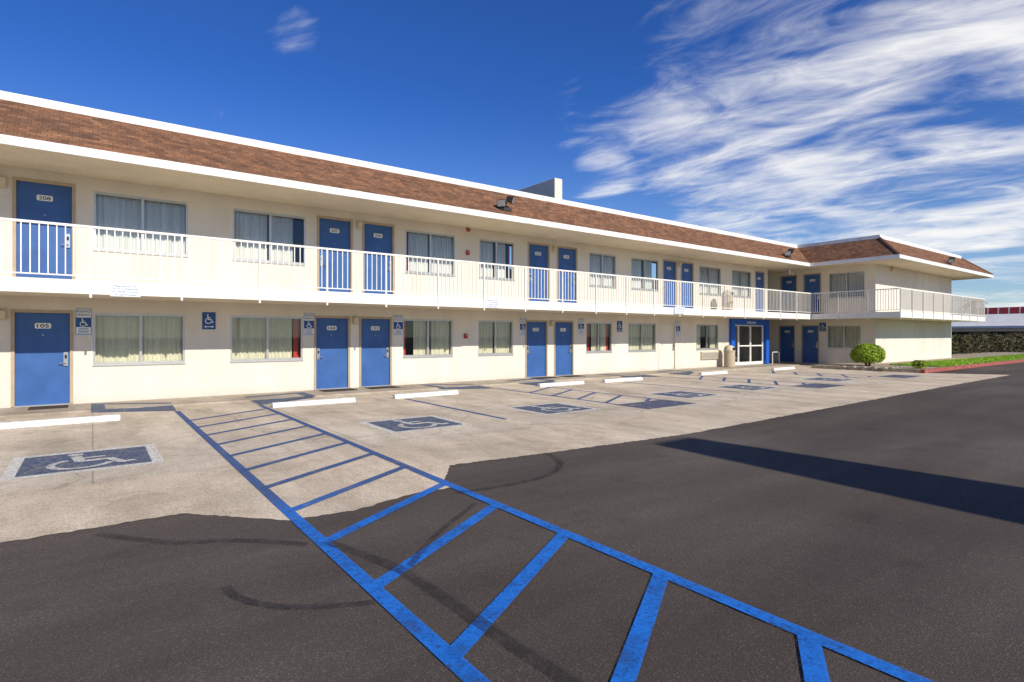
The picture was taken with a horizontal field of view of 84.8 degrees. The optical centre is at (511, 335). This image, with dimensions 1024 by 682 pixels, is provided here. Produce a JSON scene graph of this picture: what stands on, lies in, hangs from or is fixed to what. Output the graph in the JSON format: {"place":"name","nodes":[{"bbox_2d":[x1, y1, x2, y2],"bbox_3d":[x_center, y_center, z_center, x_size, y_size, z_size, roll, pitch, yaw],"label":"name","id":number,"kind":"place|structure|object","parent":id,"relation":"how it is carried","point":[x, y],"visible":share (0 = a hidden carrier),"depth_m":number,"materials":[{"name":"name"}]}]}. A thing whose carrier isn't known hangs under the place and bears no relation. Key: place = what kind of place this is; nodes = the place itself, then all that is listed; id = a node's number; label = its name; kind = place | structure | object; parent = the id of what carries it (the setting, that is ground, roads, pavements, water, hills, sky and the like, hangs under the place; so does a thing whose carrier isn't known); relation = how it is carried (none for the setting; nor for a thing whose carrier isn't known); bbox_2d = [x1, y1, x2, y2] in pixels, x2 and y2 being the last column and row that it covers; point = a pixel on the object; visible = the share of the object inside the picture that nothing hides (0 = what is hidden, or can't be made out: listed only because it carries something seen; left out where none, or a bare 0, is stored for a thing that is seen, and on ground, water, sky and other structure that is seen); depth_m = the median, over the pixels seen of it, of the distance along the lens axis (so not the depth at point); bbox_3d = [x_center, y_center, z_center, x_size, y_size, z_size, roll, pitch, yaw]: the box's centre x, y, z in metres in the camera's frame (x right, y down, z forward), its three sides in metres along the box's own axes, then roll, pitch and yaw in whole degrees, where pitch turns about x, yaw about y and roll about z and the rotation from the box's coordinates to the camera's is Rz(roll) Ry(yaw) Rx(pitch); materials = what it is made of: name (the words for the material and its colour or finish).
{"place":"outdoors","nodes":[
{"label":"outdoors","id":0,"kind":"place"},
{"bbox_2d":[0,362,816,417],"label":"walkway","id":1,"kind":"structure","parent":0,"point":[25,411],"depth_m":14.55,"materials":[{"name":"concrete"}]},
{"bbox_2d":[28,405,68,409],"bbox_3d":[-9.644,1.504,11.674,0.638,0.012,0.550,0,0,-37],"label":"door mat","id":2,"kind":"object","parent":1,"relation":"on","point":[47,407],"depth_m":11.60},
{"bbox_2d":[318,388,356,391],"bbox_3d":[-4.752,1.504,15.333,0.910,0.012,0.550,0,0,-37],"label":"door mat","id":3,"kind":"object","parent":1,"relation":"on","point":[345,389],"depth_m":15.21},
{"bbox_2d":[364,386,400,388],"bbox_3d":[-3.720,1.504,16.104,0.906,0.012,0.550,0,0,-37],"label":"door mat","id":4,"kind":"object","parent":1,"relation":"on","point":[382,387],"depth_m":16.03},
{"bbox_2d":[534,377,559,378],"bbox_3d":[1.163,1.504,19.756,0.926,0.012,0.550,0,0,-37],"label":"door mat","id":5,"kind":"object","parent":1,"relation":"on","point":[545,377],"depth_m":19.81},
{"bbox_2d":[560,375,581,376],"bbox_3d":[2.219,1.504,20.546,0.872,0.012,0.550,0,0,-37],"label":"door mat","id":6,"kind":"object","parent":1,"relation":"on","point":[572,376],"depth_m":20.38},
{"bbox_2d":[723,345,735,366],"bbox_3d":[10.297,0.990,26.556,0.530,1.040,0.530,0,0,-37],"label":"litter bin","id":7,"kind":"object","parent":1,"relation":"on","point":[729,355],"visible":1,"depth_m":26.35,"materials":[{"name":"beige plastic"}]},
{"bbox_2d":[0,364,951,494],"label":"parking pavement","id":8,"kind":"structure","parent":0,"point":[178,441],"depth_m":10.26,"materials":[{"name":"concrete"}]},
{"bbox_2d":[0,414,119,429],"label":"wheel stop","id":9,"kind":"object","parent":8,"relation":"on","point":[53,422],"visible":1,"depth_m":9.61,"materials":[{"name":"white concrete"}]},
{"bbox_2d":[0,444,163,480],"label":"wheelchair marking","id":10,"kind":"object","parent":8,"relation":"on","point":[78,461],"visible":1,"depth_m":6.83,"materials":[{"name":"paint"}]},
{"bbox_2d":[91,402,176,412],"bbox_3d":[-8.057,1.524,11.893,2.236,0.040,1.342,0,0,-10],"label":"ramp flare","id":11,"kind":"object","parent":8,"relation":"on","point":[97,409],"visible":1,"depth_m":11.62,"materials":[{"name":"blue paint"}]},
{"bbox_2d":[246,392,315,404],"bbox_3d":[-5.556,1.524,13.608,1.500,0.040,1.950,0,0,-37],"label":"ramp flare","id":12,"kind":"object","parent":8,"relation":"on","point":[306,396],"visible":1,"depth_m":13.47,"materials":[{"name":"blue paint"}]},
{"bbox_2d":[271,397,355,407],"bbox_3d":[-4.371,1.490,12.440,1.800,0.107,0.166,0,0,-36],"label":"wheel stop","id":13,"kind":"object","parent":8,"relation":"on","point":[311,402],"visible":1,"depth_m":12.34,"materials":[{"name":"white concrete"}]},
{"bbox_2d":[358,415,472,433],"bbox_3d":[-1.696,1.537,9.782,1.500,0.008,1.440,0,0,-37],"label":"wheelchair marking","id":14,"kind":"object","parent":8,"relation":"on","point":[403,424],"visible":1,"depth_m":9.73,"materials":[{"name":"paint"}]},
{"bbox_2d":[393,390,458,398],"bbox_3d":[-2.152,1.490,14.149,1.800,0.107,0.166,0,0,-38],"label":"wheel stop","id":15,"kind":"object","parent":8,"relation":"on","point":[423,394],"visible":1,"depth_m":14.06,"materials":[{"name":"white concrete"}]},
{"bbox_2d":[419,384,491,388],"bbox_3d":[-1.667,1.524,16.672,2.236,0.040,1.342,0,0,-10],"label":"ramp flare","id":16,"kind":"object","parent":8,"relation":"on","point":[473,387],"visible":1,"depth_m":16.41,"materials":[{"name":"blue paint"}]},
{"bbox_2d":[407,399,505,418],"bbox_3d":[-1.352,1.541,11.944,0.100,0.001,4.150,0,0,-37],"label":"stall line","id":17,"kind":"object","parent":8,"relation":"on","point":[457,409],"visible":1,"depth_m":11.61,"materials":[{"name":"blue paint"}]},
{"bbox_2d":[509,378,553,385],"bbox_3d":[0.771,1.524,18.339,1.500,0.040,1.950,0,0,-37],"label":"ramp flare","id":18,"kind":"object","parent":8,"relation":"on","point":[533,383],"visible":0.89,"depth_m":18.31,"materials":[{"name":"blue paint"}]},
{"bbox_2d":[503,402,597,414],"bbox_3d":[0.847,1.537,11.809,1.500,0.008,1.440,0,0,-37],"label":"wheelchair marking","id":19,"kind":"object","parent":8,"relation":"on","point":[549,409],"visible":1,"depth_m":11.75,"materials":[{"name":"paint"}]},
{"bbox_2d":[537,381,583,386],"bbox_3d":[1.514,1.490,17.178,1.800,0.107,0.166,0,0,-37],"label":"wheel stop","id":20,"kind":"object","parent":8,"relation":"on","point":[559,383],"visible":1,"depth_m":17.05,"materials":[{"name":"white concrete"}]},
{"bbox_2d":[495,387,660,403],"bbox_3d":[1.543,1.540,14.802,1.590,0.002,4.741,0,0,-37],"label":"access aisle marking","id":21,"kind":"object","parent":8,"relation":"on","point":[612,399],"visible":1,"depth_m":14.29,"materials":[{"name":"blue paint"}]},
{"bbox_2d":[602,377,642,382],"bbox_3d":[3.706,1.490,18.755,1.800,0.107,0.166,0,0,-36],"label":"wheel stop","id":22,"kind":"object","parent":8,"relation":"on","point":[621,379],"visible":1,"depth_m":18.62,"materials":[{"name":"white concrete"}]},
{"bbox_2d":[601,374,662,376],"bbox_3d":[4.420,1.524,21.224,2.236,0.040,1.342,0,0,-10],"label":"ramp flare","id":23,"kind":"object","parent":8,"relation":"on","point":[636,375],"visible":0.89,"depth_m":20.81,"materials":[{"name":"blue paint"}]},
{"bbox_2d":[617,399,693,408],"bbox_3d":[3.229,1.541,12.547,1.700,0.001,0.930,0,0,-37],"label":"painted patch","id":24,"kind":"object","parent":8,"relation":"on","point":[669,403],"visible":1,"depth_m":12.45,"materials":[{"name":"blue paint"}]},
{"bbox_2d":[657,370,693,374],"bbox_3d":[6.817,1.524,22.860,1.500,0.040,1.950,0,0,-37],"label":"ramp flare","id":25,"kind":"object","parent":8,"relation":"on","point":[687,373],"visible":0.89,"depth_m":22.77,"materials":[{"name":"blue paint"}]},
{"bbox_2d":[626,382,731,391],"bbox_3d":[4.909,1.541,16.720,0.090,0.001,4.100,0,0,-37],"label":"stall line","id":26,"kind":"object","parent":8,"relation":"on","point":[683,387],"visible":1,"depth_m":16.49,"materials":[{"name":"blue paint"}]},
{"bbox_2d":[647,391,720,398],"bbox_3d":[4.460,1.537,14.574,1.500,0.008,1.440,0,0,-37],"label":"wheelchair marking","id":27,"kind":"object","parent":8,"relation":"on","point":[682,394],"visible":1,"depth_m":14.52,"materials":[{"name":"paint"}]},
{"bbox_2d":[698,371,727,374],"bbox_3d":[7.941,1.490,22.109,1.800,0.107,0.166,0,0,-38],"label":"wheel stop","id":28,"kind":"object","parent":8,"relation":"on","point":[713,372],"visible":1,"depth_m":21.96,"materials":[{"name":"white concrete"}]},
{"bbox_2d":[673,375,804,385],"bbox_3d":[7.609,1.540,19.338,1.540,0.002,4.741,0,0,-37],"label":"access aisle marking","id":29,"kind":"object","parent":8,"relation":"on","point":[749,380],"visible":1,"depth_m":19.02,"materials":[{"name":"blue paint"}]},
{"bbox_2d":[715,384,779,390],"bbox_3d":[6.923,1.537,16.540,1.500,0.008,1.440,0,0,-37],"label":"wheelchair marking","id":30,"kind":"object","parent":8,"relation":"on","point":[751,387],"visible":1,"depth_m":16.46,"materials":[{"name":"paint"}]},
{"bbox_2d":[771,367,794,370],"bbox_3d":[12.115,1.490,25.043,1.800,0.107,0.166,0,0,-37],"label":"wheel stop","id":31,"kind":"object","parent":8,"relation":"on","point":[782,368],"visible":0.99,"depth_m":24.91,"materials":[{"name":"white concrete"}]},
{"bbox_2d":[740,370,870,377],"bbox_3d":[11.633,1.540,22.348,1.490,0.002,4.741,0,0,-37],"label":"access aisle marking","id":32,"kind":"object","parent":8,"relation":"on","point":[795,373],"visible":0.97,"depth_m":22.48,"materials":[{"name":"blue paint"}]},
{"bbox_2d":[793,383,843,387],"bbox_3d":[9.315,1.541,17.099,1.700,0.001,0.930,0,0,-37],"label":"painted patch","id":33,"kind":"object","parent":8,"relation":"on","point":[817,385],"visible":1,"depth_m":17.15,"materials":[{"name":"blue paint"}]},
{"bbox_2d":[802,377,856,381],"bbox_3d":[10.997,1.537,19.525,1.500,0.008,1.440,0,0,-37],"label":"wheelchair marking","id":34,"kind":"object","parent":8,"relation":"on","point":[828,379],"visible":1,"depth_m":19.43,"materials":[{"name":"paint"}]},
{"bbox_2d":[878,375,916,377],"bbox_3d":[14.520,1.541,20.992,1.700,0.001,0.930,0,0,-37],"label":"painted patch","id":35,"kind":"object","parent":8,"relation":"on","point":[902,376],"visible":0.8,"depth_m":20.88,"materials":[{"name":"blue paint"}]},
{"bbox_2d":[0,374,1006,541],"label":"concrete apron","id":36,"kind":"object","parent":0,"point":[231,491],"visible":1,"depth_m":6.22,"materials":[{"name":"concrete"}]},
{"bbox_2d":[0,349,1023,681],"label":"asphalt ground","id":37,"kind":"structure","parent":0,"point":[888,529],"depth_m":3.71,"materials":[{"name":"asphalt"}]},
{"bbox_2d":[228,585,369,608],"bbox_3d":[-1.286,1.537,3.252,1.018,0.001,0.214,0,0,11],"label":"tyre mark","id":38,"kind":"object","parent":37,"relation":"on","point":[251,603],"visible":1,"depth_m":3.22,"materials":[{"name":"grey rubber"}]},
{"bbox_2d":[330,544,577,679],"bbox_3d":[-0.499,1.537,3.358,0.207,0.001,2.396,0,0,-44],"label":"tyre mark","id":39,"kind":"object","parent":37,"relation":"on","point":[470,620],"visible":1,"depth_m":2.88,"materials":[{"name":"grey rubber"}]},
{"bbox_2d":[0,90,993,407],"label":"motel building","id":40,"kind":"structure","parent":37,"relation":"on","point":[258,248],"depth_m":15.66,"materials":[{"name":"beige paint"}]},
{"bbox_2d":[0,175,6,187],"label":"wall light","id":41,"kind":"object","parent":40,"relation":"attached to","point":[3,181],"visible":1,"depth_m":11.54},
{"bbox_2d":[0,308,6,319],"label":"wall light","id":42,"kind":"object","parent":40,"relation":"attached to","point":[3,313],"visible":1,"depth_m":11.54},
{"bbox_2d":[11,309,72,407],"bbox_3d":[-10.041,0.488,12.002,1.026,2.045,0.150,0,0,-37],"label":"door","id":43,"kind":"structure","parent":40,"relation":"in","point":[41,340],"depth_m":12.00,"materials":[{"name":"blue paint"}]},
{"bbox_2d":[12,176,74,278],"bbox_3d":[-10.017,-2.188,12.020,1.037,2.235,0.150,0,0,-37],"label":"door","id":44,"kind":"structure","parent":40,"relation":"in","point":[32,199],"depth_m":12.01,"materials":[{"name":"blue paint"}]},
{"bbox_2d":[75,308,91,334],"bbox_3d":[-9.467,-0.294,12.387,0.288,0.589,0.017,0,0,-37],"label":"parking sign","id":45,"kind":"object","parent":40,"relation":"attached to","point":[83,321],"visible":1,"depth_m":12.38,"materials":[{"name":"metal"}]},
{"bbox_2d":[110,284,139,296],"bbox_3d":[-7.746,-0.895,11.235,0.500,0.247,0.012,0,0,-37],"label":"sign","id":46,"kind":"object","parent":40,"relation":"attached to","point":[125,290],"visible":1,"depth_m":11.23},
{"bbox_2d":[92,313,185,366],"bbox_3d":[-8.677,0.090,13.099,1.806,1.220,0.218,0,0,-37],"label":"window","id":47,"kind":"structure","parent":40,"relation":"in","point":[127,339],"depth_m":13.08,"materials":[{"name":"glass"}]},
{"bbox_2d":[93,191,187,257],"bbox_3d":[-8.648,-2.560,13.122,1.862,1.360,0.219,0,0,-37],"label":"window","id":48,"kind":"structure","parent":40,"relation":"in","point":[112,210],"depth_m":13.10,"materials":[{"name":"glass"}]},
{"bbox_2d":[202,312,215,328],"bbox_3d":[-7.494,-0.355,13.864,0.294,0.420,0.016,0,0,-37],"label":"accessible sign","id":49,"kind":"object","parent":40,"relation":"attached to","point":[208,320],"visible":1,"depth_m":13.86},
{"bbox_2d":[230,315,302,362],"bbox_3d":[-6.633,0.095,15.005,2.480,1.750,0.822,0,0,-37],"label":"window","id":50,"kind":"structure","parent":40,"relation":"in","point":[252,338],"depth_m":14.74,"materials":[{"name":"glass"}]},
{"bbox_2d":[232,208,304,265],"bbox_3d":[-6.577,-2.555,15.047,2.503,1.890,0.822,0,0,-37],"label":"window","id":51,"kind":"structure","parent":40,"relation":"in","point":[250,225],"depth_m":14.81,"materials":[{"name":"glass"}]},
{"bbox_2d":[304,313,314,334],"bbox_3d":[-5.544,-0.301,15.321,0.289,0.602,0.017,0,0,-37],"label":"parking sign","id":52,"kind":"object","parent":40,"relation":"attached to","point":[308,323],"visible":1,"depth_m":15.32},
{"bbox_2d":[314,316,349,389],"bbox_3d":[-5.051,0.488,15.733,1.020,2.045,0.151,0,0,-37],"label":"door","id":53,"kind":"structure","parent":40,"relation":"in","point":[331,333],"depth_m":15.75,"materials":[{"name":"blue paint"}]},
{"bbox_2d":[317,215,352,292],"bbox_3d":[-4.987,-2.188,15.781,1.011,2.235,0.151,0,0,-37],"label":"door","id":54,"kind":"structure","parent":40,"relation":"in","point":[332,232],"depth_m":15.80,"materials":[{"name":"blue paint"}]},
{"bbox_2d":[352,316,358,323],"bbox_3d":[-4.470,-0.430,16.044,0.170,0.240,0.146,0,0,-37],"label":"wall light","id":55,"kind":"object","parent":40,"relation":"attached to","point":[355,319],"visible":1,"depth_m":16.02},
{"bbox_2d":[356,221,362,229],"bbox_3d":[-4.372,-3.170,16.116,0.170,0.240,0.146,0,0,-37],"label":"wall light","id":56,"kind":"object","parent":40,"relation":"attached to","point":[359,224],"visible":1,"depth_m":16.09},
{"bbox_2d":[359,317,391,386],"bbox_3d":[-4.020,0.488,16.504,1.017,2.045,0.150,0,0,-37],"label":"door","id":57,"kind":"structure","parent":40,"relation":"in","point":[375,333],"depth_m":16.53,"materials":[{"name":"blue paint"}]},
{"bbox_2d":[362,221,394,293],"bbox_3d":[-3.950,-2.188,16.557,1.006,2.235,0.150,0,0,-37],"label":"door","id":58,"kind":"structure","parent":40,"relation":"in","point":[376,237],"depth_m":16.58,"materials":[{"name":"blue paint"}]},
{"bbox_2d":[393,315,402,334],"bbox_3d":[-3.429,-0.301,16.902,0.318,0.602,0.017,0,0,-37],"label":"parking sign","id":59,"kind":"object","parent":40,"relation":"attached to","point":[397,324],"visible":1,"depth_m":16.89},
{"bbox_2d":[402,319,452,357],"bbox_3d":[-2.843,0.095,17.839,2.443,1.750,0.822,0,0,-37],"label":"window","id":60,"kind":"structure","parent":40,"relation":"in","point":[422,338],"depth_m":17.83,"materials":[{"name":"glass"}]},
{"bbox_2d":[405,229,455,276],"bbox_3d":[-2.771,-2.555,17.893,2.454,1.890,0.822,0,0,-37],"label":"window","id":61,"kind":"structure","parent":40,"relation":"in","point":[418,243],"depth_m":17.71,"materials":[{"name":"glass"}]},
{"bbox_2d":[485,298,498,307],"bbox_3d":[-0.585,-0.941,16.590,0.516,0.273,0.012,0,0,-37],"label":"notice board","id":62,"kind":"object","parent":40,"relation":"attached to","point":[491,303],"visible":1,"depth_m":16.57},
{"bbox_2d":[478,320,513,355],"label":"window","id":63,"kind":"structure","parent":40,"relation":"in","point":[495,337],"depth_m":19.16,"materials":[{"name":"glass"}]},
{"bbox_2d":[479,239,514,280],"bbox_3d":[-0.743,-2.555,19.410,2.151,1.890,0.822,0,0,-37],"label":"window","id":64,"kind":"structure","parent":40,"relation":"in","point":[490,251],"depth_m":19.30,"materials":[{"name":"glass"}]},
{"bbox_2d":[497,196,514,211],"bbox_3d":[-0.175,-4.063,17.256,0.701,0.466,0.391,0,0,-37],"label":"floodlight","id":65,"kind":"object","parent":40,"relation":"attached to","point":[501,204],"visible":0.98,"depth_m":17.22,"materials":[{"name":"grey metal"}]},
{"bbox_2d":[520,318,526,334],"bbox_3d":[0.395,-0.307,19.762,0.297,0.614,0.017,0,0,-37],"label":"parking sign","id":66,"kind":"object","parent":40,"relation":"attached to","point":[522,326],"visible":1,"depth_m":19.74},
{"bbox_2d":[525,320,547,377],"bbox_3d":[0.864,0.488,20.156,1.036,2.045,0.151,0,0,-37],"label":"door","id":67,"kind":"structure","parent":40,"relation":"in","point":[536,331],"depth_m":20.20,"materials":[{"name":"blue paint"}]},
{"bbox_2d":[528,242,549,301],"bbox_3d":[0.949,-2.188,20.220,1.018,2.235,0.151,0,0,-37],"label":"door","id":68,"kind":"structure","parent":40,"relation":"in","point":[538,254],"depth_m":20.25,"materials":[{"name":"blue paint"}]},
{"bbox_2d":[549,320,554,326],"bbox_3d":[1.471,-0.430,20.486,0.170,0.240,0.146,0,0,-37],"label":"wall light","id":69,"kind":"object","parent":40,"relation":"attached to","point":[551,323],"visible":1,"depth_m":20.46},
{"bbox_2d":[552,245,556,251],"bbox_3d":[1.570,-3.170,20.560,0.170,0.240,0.146,0,0,-37],"label":"wall light","id":70,"kind":"object","parent":40,"relation":"attached to","point":[554,248],"visible":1,"depth_m":20.53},
{"bbox_2d":[554,321,573,375],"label":"door","id":71,"kind":"structure","parent":40,"relation":"in","point":[563,330],"depth_m":20.98,"materials":[{"name":"blue paint"}]},
{"bbox_2d":[557,246,576,302],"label":"door","id":72,"kind":"structure","parent":40,"relation":"in","point":[566,256],"depth_m":21.10,"materials":[{"name":"blue paint"}]},
{"bbox_2d":[578,318,583,333],"bbox_3d":[2.642,-0.353,21.442,0.296,0.588,0.017,0,0,-37],"label":"parking sign","id":73,"kind":"object","parent":40,"relation":"attached to","point":[580,325],"visible":1,"depth_m":21.43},
{"bbox_2d":[586,322,612,352],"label":"window","id":74,"kind":"structure","parent":40,"relation":"in","point":[596,332],"depth_m":22.32,"materials":[{"name":"glass"}]},
{"bbox_2d":[589,252,615,287],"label":"window","id":75,"kind":"structure","parent":40,"relation":"in","point":[598,262],"depth_m":22.32,"materials":[{"name":"glass"}]},
{"bbox_2d":[617,321,621,331],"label":"accessible sign","id":76,"kind":"object","parent":40,"relation":"attached to","point":[619,326],"visible":1,"depth_m":22.72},
{"bbox_2d":[608,323,655,351],"bbox_3d":[5.250,0.095,23.891,2.457,1.750,0.822,0,0,-37],"label":"window","id":77,"kind":"structure","parent":40,"relation":"in","point":[641,336],"depth_m":23.69,"materials":[{"name":"glass"}]},
{"bbox_2d":[631,257,657,291],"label":"window","id":78,"kind":"structure","parent":40,"relation":"in","point":[640,267],"depth_m":23.72,"materials":[{"name":"glass"}]},
{"bbox_2d":[659,323,675,369],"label":"door","id":79,"kind":"structure","parent":40,"relation":"in","point":[667,331],"depth_m":24.65,"materials":[{"name":"beige paint"}]},
{"bbox_2d":[663,259,676,307],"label":"door","id":80,"kind":"structure","parent":40,"relation":"in","point":[669,266],"depth_m":24.69,"materials":[{"name":"blue paint"}]},
{"bbox_2d":[675,321,679,335],"bbox_3d":[7.379,-0.297,24.985,0.366,0.685,0.017,0,0,-37],"label":"parking sign","id":81,"kind":"object","parent":40,"relation":"attached to","point":[677,328],"visible":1,"depth_m":24.98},
{"bbox_2d":[674,307,684,313],"bbox_3d":[6.560,-0.963,21.933,0.644,0.281,0.012,0,0,-37],"label":"notice board","id":82,"kind":"object","parent":40,"relation":"attached to","point":[679,310],"visible":1,"depth_m":21.92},
{"bbox_2d":[681,261,693,307],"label":"door","id":83,"kind":"structure","parent":40,"relation":"in","point":[687,268],"depth_m":25.51,"materials":[{"name":"blue paint"}]},
{"bbox_2d":[696,324,718,349],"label":"window","id":84,"kind":"structure","parent":40,"relation":"in","point":[701,329],"depth_m":26.83,"materials":[{"name":"glass"}]},
{"bbox_2d":[699,266,720,295],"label":"window","id":85,"kind":"structure","parent":40,"relation":"in","point":[709,275],"depth_m":26.58,"materials":[{"name":"glass"}]},
{"bbox_2d":[721,290,733,309],"bbox_3d":[10.040,-1.580,26.114,0.530,1.040,0.530,0,0,-37],"label":"litter bin","id":86,"kind":"object","parent":40,"relation":"on","point":[722,296],"visible":0.56,"depth_m":25.92,"materials":[{"name":"beige plastic"}]},
{"bbox_2d":[718,270,750,297],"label":"window","id":87,"kind":"structure","parent":40,"relation":"in","point":[739,278],"depth_m":28.25,"materials":[{"name":"glass"}]},
{"bbox_2d":[755,271,764,311],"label":"door","id":88,"kind":"structure","parent":40,"relation":"in","point":[759,276],"depth_m":29.17,"materials":[{"name":"blue paint"}]},
{"bbox_2d":[779,325,794,362],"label":"door","id":89,"kind":"structure","parent":40,"relation":"in","point":[786,333],"depth_m":31.18,"materials":[{"name":"blue paint"}]},
{"bbox_2d":[780,275,796,312],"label":"door","id":90,"kind":"structure","parent":40,"relation":"in","point":[787,283],"depth_m":31.14,"materials":[{"name":"blue paint"}]},
{"bbox_2d":[784,248,793,257],"bbox_3d":[13.576,-4.023,27.477,0.701,0.466,0.391,0,0,-37],"label":"floodlight","id":91,"kind":"object","parent":40,"relation":"attached to","point":[789,252],"visible":0.97,"depth_m":27.39,"materials":[{"name":"grey metal"}]},
{"bbox_2d":[801,325,818,363],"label":"door","id":92,"kind":"structure","parent":40,"relation":"in","point":[809,333],"depth_m":30.18,"materials":[{"name":"blue paint"}]},
{"bbox_2d":[803,273,820,313],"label":"door","id":93,"kind":"structure","parent":40,"relation":"in","point":[811,282],"depth_m":30.10,"materials":[{"name":"blue paint"}]},
{"bbox_2d":[820,323,825,330],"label":"accessible sign","id":94,"kind":"object","parent":40,"relation":"attached to","point":[822,326],"visible":1,"depth_m":29.61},
{"bbox_2d":[828,325,860,348],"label":"window","id":95,"kind":"structure","parent":40,"relation":"in","point":[839,336],"depth_m":28.90,"materials":[{"name":"glass"}]},
{"bbox_2d":[829,271,864,298],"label":"window","id":96,"kind":"structure","parent":40,"relation":"in","point":[845,281],"depth_m":28.73,"materials":[{"name":"glass"}]},
{"bbox_2d":[947,257,955,264],"bbox_3d":[23.303,-3.953,29.773,0.631,0.425,0.364,0,0,-37],"label":"floodlight","id":97,"kind":"object","parent":40,"relation":"attached to","point":[951,260],"visible":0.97,"depth_m":29.67,"materials":[{"name":"grey metal"}]},
{"bbox_2d":[477,454,560,490],"bbox_3d":[0.176,1.537,6.261,0.558,0.001,2.125,0,0,29],"label":"tyre mark","id":98,"kind":"object","parent":37,"relation":"on","point":[536,478],"visible":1,"depth_m":6.03,"materials":[{"name":"grey rubber"}]},
{"bbox_2d":[174,405,934,681],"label":"access aisle marking","id":99,"kind":"object","parent":37,"relation":"on","point":[810,643],"visible":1,"depth_m":3.45,"materials":[{"name":"blue paint"}]},
{"bbox_2d":[812,352,1023,372],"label":"planting bed","id":100,"kind":"object","parent":37,"relation":"on","point":[910,369],"visible":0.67,"depth_m":26.06,"materials":[{"name":"concrete"}]},
{"bbox_2d":[849,343,885,365],"bbox_3d":[16.133,0.889,25.432,1.445,1.099,1.443,0,0,-37],"label":"shrub","id":101,"kind":"object","parent":100,"relation":"on","point":[868,353],"visible":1,"depth_m":25.05,"materials":[{"name":"green plant"}]},
{"bbox_2d":[912,360,927,368],"bbox_3d":[17.059,1.234,23.438,0.707,0.405,0.606,0,0,-37],"label":"shrub","id":102,"kind":"object","parent":100,"relation":"on","point":[918,364],"visible":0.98,"depth_m":23.34,"materials":[{"name":"green plant"}]},
{"bbox_2d":[920,359,1023,372],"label":"kerb","id":103,"kind":"structure","parent":37,"relation":"on","point":[939,369],"depth_m":25.95,"materials":[{"name":"concrete"}]},
{"bbox_2d":[951,307,1023,348],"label":"building","id":104,"kind":"structure","parent":37,"relation":"on","point":[1002,320],"depth_m":66.30,"materials":[{"name":"paint"}]},
{"bbox_2d":[951,332,968,335],"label":"window","id":105,"kind":"structure","parent":104,"relation":"in","point":[952,333],"depth_m":67.91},
{"bbox_2d":[990,332,1012,334],"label":"window","id":106,"kind":"structure","parent":104,"relation":"in","point":[1002,333],"depth_m":64.77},
{"bbox_2d":[951,332,1023,354],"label":"hedge","id":107,"kind":"object","parent":37,"relation":"on","point":[977,343],"visible":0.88,"depth_m":44.21,"materials":[{"name":"green plant"}]},
{"bbox_2d":[0,0,1023,314],"label":"sky","id":108,"kind":"structure","parent":0,"point":[797,122],"materials":[{"name":"blue"}]},
{"bbox_2d":[889,353,1023,366],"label":"grass","id":109,"kind":"structure","parent":0,"point":[951,362],"depth_m":29.42,"materials":[{"name":"green plant"}]}
]}

